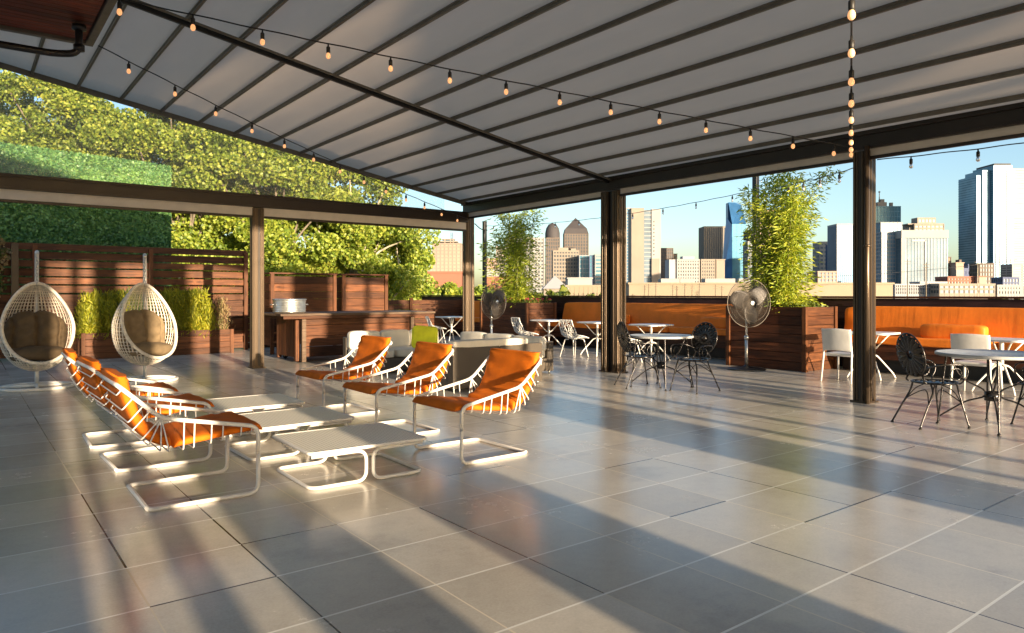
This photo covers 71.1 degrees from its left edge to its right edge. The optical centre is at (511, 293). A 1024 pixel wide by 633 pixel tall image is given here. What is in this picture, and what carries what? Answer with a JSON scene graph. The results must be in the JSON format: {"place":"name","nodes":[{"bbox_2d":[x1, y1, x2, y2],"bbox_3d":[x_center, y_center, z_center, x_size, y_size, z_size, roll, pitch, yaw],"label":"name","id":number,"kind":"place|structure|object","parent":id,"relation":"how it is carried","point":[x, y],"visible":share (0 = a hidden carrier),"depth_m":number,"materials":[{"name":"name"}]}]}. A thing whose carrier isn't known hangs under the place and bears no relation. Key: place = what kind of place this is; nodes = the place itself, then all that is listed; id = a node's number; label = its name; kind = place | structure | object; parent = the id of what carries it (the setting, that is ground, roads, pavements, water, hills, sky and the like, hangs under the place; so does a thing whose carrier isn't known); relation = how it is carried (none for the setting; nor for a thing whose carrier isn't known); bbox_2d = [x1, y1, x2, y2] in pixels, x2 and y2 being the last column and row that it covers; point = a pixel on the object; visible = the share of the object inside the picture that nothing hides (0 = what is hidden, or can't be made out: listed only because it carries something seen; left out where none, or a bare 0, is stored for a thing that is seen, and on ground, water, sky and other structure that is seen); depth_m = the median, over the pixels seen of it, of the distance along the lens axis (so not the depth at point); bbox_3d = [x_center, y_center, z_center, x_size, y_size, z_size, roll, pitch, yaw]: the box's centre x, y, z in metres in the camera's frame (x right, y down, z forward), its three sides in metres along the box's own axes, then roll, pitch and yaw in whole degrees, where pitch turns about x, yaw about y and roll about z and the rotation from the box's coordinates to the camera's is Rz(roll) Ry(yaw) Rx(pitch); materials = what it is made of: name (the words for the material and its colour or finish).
{"place":"outdoors","nodes":[
{"label":"outdoors","id":0,"kind":"place"},
{"bbox_2d":[0,0,117,46],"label":"roof overhang","id":1,"kind":"object","parent":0,"point":[51,19],"visible":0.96,"depth_m":7.63,"materials":[{"name":"brown wood"}]},
{"bbox_2d":[0,23,85,56],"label":"gas pipe","id":2,"kind":"object","parent":1,"relation":"attached to","point":[79,29],"visible":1,"depth_m":7.65,"materials":[{"name":"black metal"}]},
{"bbox_2d":[117,0,849,155],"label":"string lights","id":3,"kind":"object","parent":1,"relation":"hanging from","point":[193,28],"visible":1,"depth_m":8.03,"materials":[{"name":"black plastic"}]},
{"bbox_2d":[0,142,172,308],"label":"green screen wall","id":4,"kind":"structure","parent":0,"point":[34,223],"depth_m":19.14,"materials":[{"name":"plant"}]},
{"bbox_2d":[388,298,462,336],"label":"back board wall","id":5,"kind":"structure","parent":0,"point":[453,307],"depth_m":24.73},
{"bbox_2d":[427,271,462,294],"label":"warehouse","id":6,"kind":"structure","parent":0,"point":[442,277],"depth_m":330.00,"materials":[{"name":"brick"}]},
{"bbox_2d":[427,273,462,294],"bbox_3d":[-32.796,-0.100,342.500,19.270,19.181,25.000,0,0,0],"label":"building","id":7,"kind":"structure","parent":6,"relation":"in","point":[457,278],"depth_m":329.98,"materials":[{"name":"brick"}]},
{"bbox_2d":[432,239,462,270],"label":"concrete tower","id":8,"kind":"structure","parent":0,"point":[448,253],"depth_m":620.00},
{"bbox_2d":[433,244,459,270],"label":"window glass","id":9,"kind":"structure","parent":8,"relation":"in","point":[438,248],"depth_m":619.96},
{"bbox_2d":[0,336,1023,632],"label":"terrace floor","id":10,"kind":"structure","parent":0,"point":[776,502],"depth_m":4.86,"materials":[{"name":"tile"}]},
{"bbox_2d":[11,243,18,314],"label":"steel column","id":11,"kind":"structure","parent":10,"relation":"on","point":[15,268],"depth_m":15.94,"materials":[{"name":"brown metal"}]},
{"bbox_2d":[0,250,74,391],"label":"egg chair","id":12,"kind":"object","parent":10,"relation":"on","point":[30,340],"visible":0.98,"depth_m":11.32,"materials":[{"name":"beige wicker"}]},
{"bbox_2d":[61,348,178,448],"bbox_3d":[-4.031,1.022,7.367,0.990,0.938,0.831,0,0,-36],"label":"lounge chair","id":13,"kind":"object","parent":10,"relation":"on","point":[70,356],"visible":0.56,"depth_m":7.11,"materials":[{"name":"orange fabric"}]},
{"bbox_2d":[0,242,247,358],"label":"board fence","id":14,"kind":"object","parent":10,"relation":"on","point":[238,312],"visible":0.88,"depth_m":17.55,"materials":[{"name":"wood"}]},
{"bbox_2d":[0,237,12,297],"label":"climbing vine","id":15,"kind":"object","parent":14,"relation":"attached to","point":[4,254],"visible":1,"depth_m":15.80,"materials":[{"name":"green plant"}]},
{"bbox_2d":[111,253,178,384],"bbox_3d":[-6.288,0.395,12.251,1.048,2.190,1.036,0,0,19],"label":"egg chair","id":16,"kind":"object","parent":10,"relation":"on","point":[140,334],"visible":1,"depth_m":12.19,"materials":[{"name":"beige wicker"}]},
{"bbox_2d":[76,356,214,472],"bbox_3d":[-3.306,1.022,6.457,0.990,0.938,0.831,0,0,-39],"label":"lounge chair","id":17,"kind":"object","parent":10,"relation":"on","point":[90,368],"visible":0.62,"depth_m":6.25,"materials":[{"name":"orange fabric"}]},
{"bbox_2d":[77,329,233,358],"bbox_3d":[-8.606,1.190,17.450,3.345,0.604,0.725,0,0,-38],"label":"long planter","id":18,"kind":"object","parent":10,"relation":"on","point":[221,341],"visible":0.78,"depth_m":17.52,"materials":[{"name":"wood"}]},
{"bbox_2d":[69,287,133,340],"bbox_3d":[-9.457,0.526,16.667,1.440,1.382,1.328,0,0,-38],"label":"feathery shrub","id":19,"kind":"object","parent":18,"relation":"in","point":[96,311],"visible":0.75,"depth_m":16.41,"materials":[{"name":"green plant"}]},
{"bbox_2d":[151,285,219,337],"bbox_3d":[-8.196,0.501,17.817,1.830,1.448,1.373,0,0,-38],"label":"feathery shrub","id":20,"kind":"object","parent":18,"relation":"in","point":[190,309],"visible":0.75,"depth_m":17.63,"materials":[{"name":"green plant"}]},
{"bbox_2d":[211,294,231,329],"bbox_3d":[-7.436,0.553,18.254,0.837,1.132,0.800,0,0,18],"label":"feathery shrub","id":21,"kind":"object","parent":18,"relation":"in","point":[219,315],"visible":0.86,"depth_m":18.17,"materials":[{"name":"beige plant"}]},
{"bbox_2d":[99,368,262,511],"bbox_3d":[-2.490,1.022,5.383,0.990,0.938,0.831,0,0,-37],"label":"lounge chair","id":22,"kind":"object","parent":10,"relation":"on","point":[174,433],"visible":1,"depth_m":5.17,"materials":[{"name":"orange fabric"}]},
{"bbox_2d":[206,393,304,438],"bbox_3d":[-2.949,1.340,7.961,1.029,0.298,0.889,0,0,-37],"label":"table","id":23,"kind":"object","parent":10,"relation":"on","point":[243,404],"visible":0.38,"depth_m":7.87,"materials":[{"name":"beige"}]},
{"bbox_2d":[229,406,354,460],"bbox_3d":[-2.184,1.340,6.971,1.029,0.298,0.889,0,0,-38],"label":"table","id":24,"kind":"object","parent":10,"relation":"on","point":[275,421],"visible":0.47,"depth_m":6.87,"materials":[{"name":"beige"}]},
{"bbox_2d":[264,272,336,354],"bbox_3d":[-5.381,0.475,18.221,1.760,2.010,0.565,0,0,-38],"label":"board screen","id":25,"kind":"object","parent":10,"relation":"on","point":[282,287],"visible":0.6,"depth_m":17.95,"materials":[{"name":"wood"}]},
{"bbox_2d":[295,335,391,415],"bbox_3d":[-2.141,1.022,9.129,0.990,0.938,0.831,0,0,-39],"label":"lounge chair","id":26,"kind":"object","parent":10,"relation":"on","point":[370,356],"visible":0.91,"depth_m":9.13,"materials":[{"name":"orange fabric"}]},
{"bbox_2d":[264,310,434,361],"bbox_3d":[-3.865,0.954,16.729,3.750,1.072,1.790,0,0,-38],"label":"bar counter","id":27,"kind":"object","parent":10,"relation":"on","point":[313,323],"visible":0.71,"depth_m":15.93,"materials":[{"name":"brown wood"}]},
{"bbox_2d":[270,299,308,313],"bbox_3d":[-4.796,0.260,15.431,0.722,0.310,0.722,0,0,11],"label":"galvanised tub","id":28,"kind":"object","parent":27,"relation":"on","point":[287,306],"visible":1,"depth_m":15.14,"materials":[{"name":"metal"}]},
{"bbox_2d":[272,422,426,489],"bbox_3d":[-1.370,1.340,6.016,1.029,0.298,0.889,0,0,-37],"label":"table","id":29,"kind":"object","parent":10,"relation":"on","point":[325,443],"visible":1,"depth_m":5.88,"materials":[{"name":"beige"}]},
{"bbox_2d":[337,274,388,334],"bbox_3d":[-4.055,0.475,19.244,1.370,2.010,0.565,0,0,-38],"label":"board screen","id":30,"kind":"object","parent":10,"relation":"on","point":[370,300],"visible":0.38,"depth_m":19.01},
{"bbox_2d":[343,329,413,371],"bbox_3d":[-2.187,1.098,14.062,1.995,0.784,0.954,0,0,-38],"label":"wicker sofa","id":31,"kind":"object","parent":10,"relation":"on","point":[401,349],"visible":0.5,"depth_m":13.68,"materials":[{"name":"fabric"}]},
{"bbox_2d":[411,325,437,348],"bbox_3d":[-1.535,0.771,12.599,0.471,0.428,0.156,3,-14,-3],"label":"throw pillow","id":32,"kind":"object","parent":31,"relation":"on","point":[425,333],"visible":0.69,"depth_m":12.54,"materials":[{"name":"fabric"}]},
{"bbox_2d":[342,341,453,434],"bbox_3d":[-1.253,1.022,7.883,0.990,0.938,0.831,0,0,-36],"label":"lounge chair","id":33,"kind":"object","parent":10,"relation":"on","point":[426,370],"visible":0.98,"depth_m":7.87,"materials":[{"name":"orange fabric"}]},
{"bbox_2d":[455,301,482,331],"bbox_3d":[-0.883,0.861,23.939,0.873,1.258,2.601,0,0,-38],"label":"banquette","id":34,"kind":"object","parent":10,"relation":"on","point":[476,318],"visible":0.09,"depth_m":24.45,"materials":[{"name":"brown wood"}]},
{"bbox_2d":[412,348,541,464],"bbox_3d":[-0.331,1.022,6.808,0.990,0.938,0.831,0,0,-38],"label":"lounge chair","id":35,"kind":"object","parent":10,"relation":"on","point":[507,380],"visible":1,"depth_m":6.82,"materials":[{"name":"orange fabric"}]},
{"bbox_2d":[437,337,541,391],"bbox_3d":[-0.476,1.101,11.733,1.762,0.778,0.940,0,0,-38],"label":"wicker sofa","id":36,"kind":"object","parent":10,"relation":"on","point":[468,358],"visible":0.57,"depth_m":11.07,"materials":[{"name":"beige plastic"}]},
{"bbox_2d":[481,284,505,332],"bbox_3d":[-0.554,0.616,19.169,0.740,1.749,0.803,0,0,8],"label":"pedestal fan","id":37,"kind":"object","parent":10,"relation":"on","point":[489,298],"visible":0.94,"depth_m":19.08,"materials":[{"name":"black metal"}]},
{"bbox_2d":[442,331,552,372],"bbox_3d":[-0.412,1.143,14.295,0.905,0.695,2.743,0,0,-38],"label":"wicker sofa","id":38,"kind":"object","parent":10,"relation":"on","point":[547,355],"visible":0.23,"depth_m":13.47,"materials":[{"name":"beige plastic"}]},
{"bbox_2d":[0,0,1023,403],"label":"pergola","id":39,"kind":"object","parent":10,"relation":"on","point":[936,74],"visible":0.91,"depth_m":10.03,"materials":[{"name":"brown metal"}]},
{"bbox_2d":[98,45,469,221],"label":"string lights","id":40,"kind":"object","parent":39,"relation":"hanging from","point":[215,107],"visible":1,"depth_m":11.46,"materials":[{"name":"black plastic"}]},
{"bbox_2d":[847,0,855,156],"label":"string lights","id":41,"kind":"object","parent":39,"relation":"hanging from","point":[851,15],"visible":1,"depth_m":5.86,"materials":[{"name":"black plastic"}]},
{"bbox_2d":[877,142,1023,168],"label":"string lights","id":42,"kind":"object","parent":39,"relation":"hanging from","point":[977,159],"visible":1,"depth_m":9.20,"materials":[{"name":"black plastic"}]},
{"bbox_2d":[480,302,556,344],"bbox_3d":[0.153,0.870,21.549,1.125,1.244,2.325,0,0,-38],"label":"tall planter","id":43,"kind":"object","parent":10,"relation":"on","point":[525,313],"visible":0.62,"depth_m":20.83,"materials":[{"name":"wood"}]},
{"bbox_2d":[475,209,551,308],"bbox_3d":[-0.032,-1.098,21.391,1.997,3.154,2.339,0,0,-38],"label":"bamboo","id":44,"kind":"object","parent":43,"relation":"in","point":[515,285],"visible":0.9,"depth_m":21.18,"materials":[{"name":"plant"}]},
{"bbox_2d":[559,319,588,357],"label":"shell chair","id":45,"kind":"object","parent":10,"relation":"on","point":[570,336],"visible":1,"depth_m":16.70,"materials":[{"name":"white plastic"}]},
{"bbox_2d":[614,321,661,388],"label":"iron chair","id":46,"kind":"object","parent":10,"relation":"on","point":[624,341],"visible":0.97,"depth_m":11.44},
{"bbox_2d":[550,302,731,358],"bbox_3d":[3.402,0.861,18.378,0.874,1.258,6.601,0,0,-38],"label":"banquette","id":47,"kind":"object","parent":10,"relation":"on","point":[683,318],"visible":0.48,"depth_m":18.08,"materials":[{"name":"orange fabric"}]},
{"bbox_2d":[701,317,725,328],"bbox_3d":[4.722,0.670,16.579,0.255,0.277,0.753,0,0,-38],"label":"bolster","id":48,"kind":"object","parent":47,"relation":"on","point":[717,322],"visible":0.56,"depth_m":16.42,"materials":[{"name":"orange fabric"}]},
{"bbox_2d":[630,333,693,390],"bbox_3d":[2.385,1.073,11.450,1.008,0.834,1.008,0,0,32],"label":"round table","id":49,"kind":"object","parent":10,"relation":"on","point":[660,364],"visible":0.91,"depth_m":11.39,"materials":[{"name":"grey"}]},
{"bbox_2d":[669,322,720,393],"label":"iron chair","id":50,"kind":"object","parent":10,"relation":"on","point":[702,342],"visible":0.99,"depth_m":11.12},
{"bbox_2d":[421,295,1023,365],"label":"parapet wall","id":51,"kind":"structure","parent":10,"relation":"on","point":[842,303],"depth_m":14.81,"materials":[{"name":"wood"}]},
{"bbox_2d":[482,221,486,300],"bbox_3d":[-0.915,-0.501,24.569,0.135,3.982,0.214,0,0,-38],"label":"light pole","id":52,"kind":"object","parent":51,"relation":"on","point":[484,240],"visible":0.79,"depth_m":24.55,"materials":[{"name":"black metal"}]},
{"bbox_2d":[727,279,770,371],"bbox_3d":[4.591,0.596,14.072,0.740,1.789,0.814,0,0,41],"label":"pedestal fan","id":53,"kind":"object","parent":10,"relation":"on","point":[746,303],"visible":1,"depth_m":13.96,"materials":[{"name":"grey metal"}]},
{"bbox_2d":[726,306,837,371],"bbox_3d":[5.492,0.870,14.661,1.175,1.244,1.795,0,0,-38],"label":"tall planter","id":54,"kind":"object","parent":10,"relation":"on","point":[788,338],"visible":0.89,"depth_m":14.11,"materials":[{"name":"wood"}]},
{"bbox_2d":[734,165,844,312],"bbox_3d":[5.533,-1.083,14.645,1.994,3.084,2.496,0,0,-19],"label":"bamboo","id":55,"kind":"object","parent":54,"relation":"in","point":[781,235],"visible":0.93,"depth_m":14.39,"materials":[{"name":"plant"}]},
{"bbox_2d":[820,328,852,383],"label":"plastic chair","id":56,"kind":"object","parent":10,"relation":"on","point":[839,341],"visible":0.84,"depth_m":12.02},
{"bbox_2d":[830,306,1023,382],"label":"banquette","id":57,"kind":"object","parent":10,"relation":"on","point":[1004,322],"visible":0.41,"depth_m":12.76,"materials":[{"name":"orange fabric"}]},
{"bbox_2d":[920,324,988,338],"bbox_3d":[7.774,0.670,12.619,0.256,0.277,1.052,0,0,-38],"label":"bolster","id":58,"kind":"object","parent":57,"relation":"on","point":[936,330],"visible":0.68,"depth_m":12.58,"materials":[{"name":"orange fabric"}]},
{"bbox_2d":[891,333,970,429],"bbox_3d":[4.751,0.965,8.146,0.616,1.051,0.559,0,0,-6],"label":"iron chair","id":59,"kind":"object","parent":10,"relation":"on","point":[913,360],"visible":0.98,"depth_m":8.08,"materials":[{"name":"metal"}]},
{"bbox_2d":[949,334,1002,394],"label":"plastic chair","id":60,"kind":"object","parent":10,"relation":"on","point":[968,341],"visible":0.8,"depth_m":10.47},
{"bbox_2d":[934,349,1023,435],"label":"round table","id":61,"kind":"object","parent":10,"relation":"on","point":[993,395],"visible":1,"depth_m":7.94,"materials":[{"name":"grey"}]},
{"bbox_2d":[971,337,1023,395],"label":"cafe table","id":62,"kind":"object","parent":10,"relation":"on","point":[1001,340],"visible":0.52,"depth_m":10.76,"materials":[{"name":"white metal"}]},
{"bbox_2d":[0,70,1023,293],"label":"sky","id":63,"kind":"structure","parent":0,"point":[929,189],"materials":[{"name":"blue"}]},
{"bbox_2d":[504,237,544,292],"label":"office tower","id":64,"kind":"structure","parent":0,"point":[541,274],"depth_m":1049.65,"materials":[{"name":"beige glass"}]},
{"bbox_2d":[552,248,578,283],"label":"apartment tower","id":65,"kind":"structure","parent":0,"point":[564,263],"depth_m":799.65,"materials":[{"name":"beige concrete"}]},
{"bbox_2d":[554,252,577,282],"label":"window glass","id":66,"kind":"structure","parent":65,"relation":"in","point":[554,252],"depth_m":799.93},
{"bbox_2d":[592,254,600,284],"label":"office tower","id":67,"kind":"structure","parent":0,"point":[596,268],"depth_m":760.00,"materials":[{"name":"beige concrete"}]},
{"bbox_2d":[628,208,660,282],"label":"hotel tower","id":68,"kind":"structure","parent":0,"point":[644,247],"depth_m":900.00,"materials":[{"name":"beige concrete"}]},
{"bbox_2d":[628,209,643,282],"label":"window glass","id":69,"kind":"structure","parent":68,"relation":"in","point":[636,225],"depth_m":900.05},
{"bbox_2d":[665,256,699,282],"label":"apartment block","id":70,"kind":"structure","parent":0,"point":[685,267],"depth_m":639.65,"materials":[{"name":"beige concrete"}]},
{"bbox_2d":[700,259,714,282],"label":"apartment block","id":71,"kind":"structure","parent":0,"point":[707,268],"depth_m":639.56,"materials":[{"name":"beige concrete"}]},
{"bbox_2d":[699,226,724,258],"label":"striped tower","id":72,"kind":"structure","parent":0,"point":[711,241],"depth_m":1200.00,"materials":[{"name":"brown glass"}]},
{"bbox_2d":[705,228,724,258],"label":"window glass","id":73,"kind":"structure","parent":72,"relation":"in","point":[705,228],"depth_m":1199.96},
{"bbox_2d":[722,202,745,278],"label":"prism tower","id":74,"kind":"structure","parent":0,"point":[734,228],"depth_m":1001.07,"materials":[{"name":"blue glass"}]},
{"bbox_2d":[626,279,894,298],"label":"warehouse","id":75,"kind":"structure","parent":0,"point":[664,287],"depth_m":330.00,"materials":[{"name":"concrete"}]},
{"bbox_2d":[626,284,892,298],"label":"window glass","id":76,"kind":"structure","parent":75,"relation":"in","point":[631,289],"depth_m":329.98,"materials":[{"name":"glass"}]},
{"bbox_2d":[813,242,826,270],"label":"glass tower","id":77,"kind":"structure","parent":0,"point":[820,248],"depth_m":1100.00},
{"bbox_2d":[827,224,852,282],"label":"glass tower","id":78,"kind":"structure","parent":0,"point":[840,248],"depth_m":900.00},
{"bbox_2d":[832,225,852,282],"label":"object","id":79,"kind":"structure","parent":78,"relation":"in","point":[843,231],"depth_m":900.05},
{"bbox_2d":[876,191,900,222],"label":"glass tower","id":80,"kind":"structure","parent":0,"point":[889,213],"depth_m":1000.00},
{"bbox_2d":[876,207,899,222],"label":"window glass","id":81,"kind":"structure","parent":80,"relation":"in","point":[879,208],"depth_m":999.92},
{"bbox_2d":[876,222,901,232],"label":"glass block","id":82,"kind":"structure","parent":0,"point":[887,226],"depth_m":760.00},
{"bbox_2d":[902,218,943,229],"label":"beige tower","id":83,"kind":"structure","parent":0,"point":[923,224],"depth_m":902.00,"materials":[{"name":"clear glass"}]},
{"bbox_2d":[969,263,993,282],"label":"brown building","id":84,"kind":"structure","parent":0,"point":[985,269],"depth_m":650.00,"materials":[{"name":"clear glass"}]},
{"bbox_2d":[958,163,1023,296],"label":"glass skyscraper","id":85,"kind":"structure","parent":0,"point":[990,213],"depth_m":883.00,"materials":[{"name":"glass"}]},
{"bbox_2d":[973,166,1011,275],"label":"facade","id":86,"kind":"structure","parent":85,"relation":"in","point":[991,238],"depth_m":880.06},
{"bbox_2d":[993,170,1012,276],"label":"dark window","id":87,"kind":"structure","parent":85,"relation":"in","point":[993,170],"depth_m":879.41,"materials":[{"name":"blue glass"}]},
{"bbox_2d":[1000,264,1022,296],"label":"striped building","id":88,"kind":"structure","parent":0,"point":[1011,270],"depth_m":700.00,"materials":[{"name":"white concrete"}]},
{"bbox_3d":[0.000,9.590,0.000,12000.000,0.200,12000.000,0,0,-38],"label":"ground","id":89,"kind":"structure","parent":0,"visible":0},
{"bbox_2d":[0,68,161,164],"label":"broadleaf tree","id":90,"kind":"object","parent":89,"relation":"on","point":[33,126],"visible":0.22,"depth_m":29.64,"materials":[{"name":"green plant"}]},
{"bbox_2d":[74,97,300,293],"bbox_3d":[-13.842,0.245,30.989,8.630,18.509,7.407,0,0,-38],"label":"broadleaf tree","id":91,"kind":"object","parent":89,"relation":"on","point":[156,135],"visible":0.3,"depth_m":29.30,"materials":[{"name":"green plant"}]},
{"bbox_2d":[175,125,375,323],"bbox_3d":[-10.069,0.886,30.024,7.448,17.217,7.088,0,0,-38],"label":"broadleaf tree","id":92,"kind":"object","parent":89,"relation":"on","point":[273,172],"visible":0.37,"depth_m":28.46,"materials":[{"name":"green plant"}]},
{"bbox_2d":[296,159,440,323],"bbox_3d":[-7.046,1.286,32.222,7.048,16.459,7.198,0,0,-38],"label":"broadleaf tree","id":93,"kind":"object","parent":89,"relation":"on","point":[363,260],"visible":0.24,"depth_m":30.89,"materials":[{"name":"green plant"}]},
{"bbox_2d":[366,228,441,323],"bbox_3d":[-5.397,2.951,34.052,5.440,13.190,5.229,0,0,-38],"label":"broadleaf tree","id":94,"kind":"object","parent":89,"relation":"on","point":[401,250],"visible":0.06,"depth_m":33.02,"materials":[{"name":"green plant"}]},
{"bbox_2d":[436,281,476,294],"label":"bush","id":95,"kind":"object","parent":89,"relation":"on","point":[450,288],"visible":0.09,"depth_m":59.32,"materials":[{"name":"green plant"}]},
{"bbox_2d":[545,223,559,284],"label":"domed tower","id":96,"kind":"structure","parent":89,"relation":"on","point":[552,236],"depth_m":1300.00,"materials":[{"name":"beige concrete"}]},
{"bbox_2d":[563,218,588,254],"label":"pyramid tower","id":97,"kind":"structure","parent":89,"relation":"on","point":[575,235],"depth_m":1350.00,"materials":[{"name":"beige concrete"}]},
{"bbox_2d":[577,255,588,276],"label":"glass block","id":98,"kind":"structure","parent":89,"relation":"on","point":[583,265],"depth_m":780.00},
{"bbox_2d":[566,285,600,295],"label":"tan building","id":99,"kind":"structure","parent":89,"relation":"on","point":[584,289],"depth_m":299.56,"materials":[{"name":"beige concrete"}]},
{"bbox_2d":[807,271,837,282],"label":"open parking frame","id":100,"kind":"object","parent":89,"relation":"on","point":[829,276],"visible":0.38,"depth_m":519.78,"materials":[{"name":"beige concrete"}]},
{"bbox_2d":[876,232,895,283],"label":"office building","id":101,"kind":"structure","parent":89,"relation":"on","point":[886,253],"depth_m":650.00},
{"bbox_2d":[876,233,894,281],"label":"window glass","id":102,"kind":"structure","parent":101,"relation":"in","point":[889,237],"depth_m":650.02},
{"bbox_2d":[893,284,929,298],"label":"substation block","id":103,"kind":"structure","parent":89,"relation":"on","point":[913,289],"depth_m":439.65,"materials":[{"name":"grey concrete"}]},
{"bbox_2d":[893,230,948,283],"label":"office building","id":104,"kind":"structure","parent":89,"relation":"on","point":[918,249],"depth_m":640.00,"materials":[{"name":"white concrete"}]},
{"bbox_2d":[897,238,946,283],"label":"window glass","id":105,"kind":"structure","parent":104,"relation":"in","point":[942,242],"depth_m":639.95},
{"bbox_2d":[935,276,974,282],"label":"brick building","id":106,"kind":"structure","parent":89,"relation":"on","point":[959,279],"depth_m":559.65,"materials":[{"name":"brown brick"}]},
{"bbox_2d":[929,283,995,295],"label":"parking garage","id":107,"kind":"structure","parent":89,"relation":"on","point":[959,289],"depth_m":429.65,"materials":[{"name":"beige concrete"}]},
{"bbox_2d":[931,286,993,292],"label":"window glass","id":108,"kind":"structure","parent":107,"relation":"in","point":[941,291],"depth_m":429.95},
{"bbox_2d":[995,285,1020,296],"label":"white house row","id":109,"kind":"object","parent":89,"relation":"on","point":[1009,290],"visible":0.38,"depth_m":429.65,"materials":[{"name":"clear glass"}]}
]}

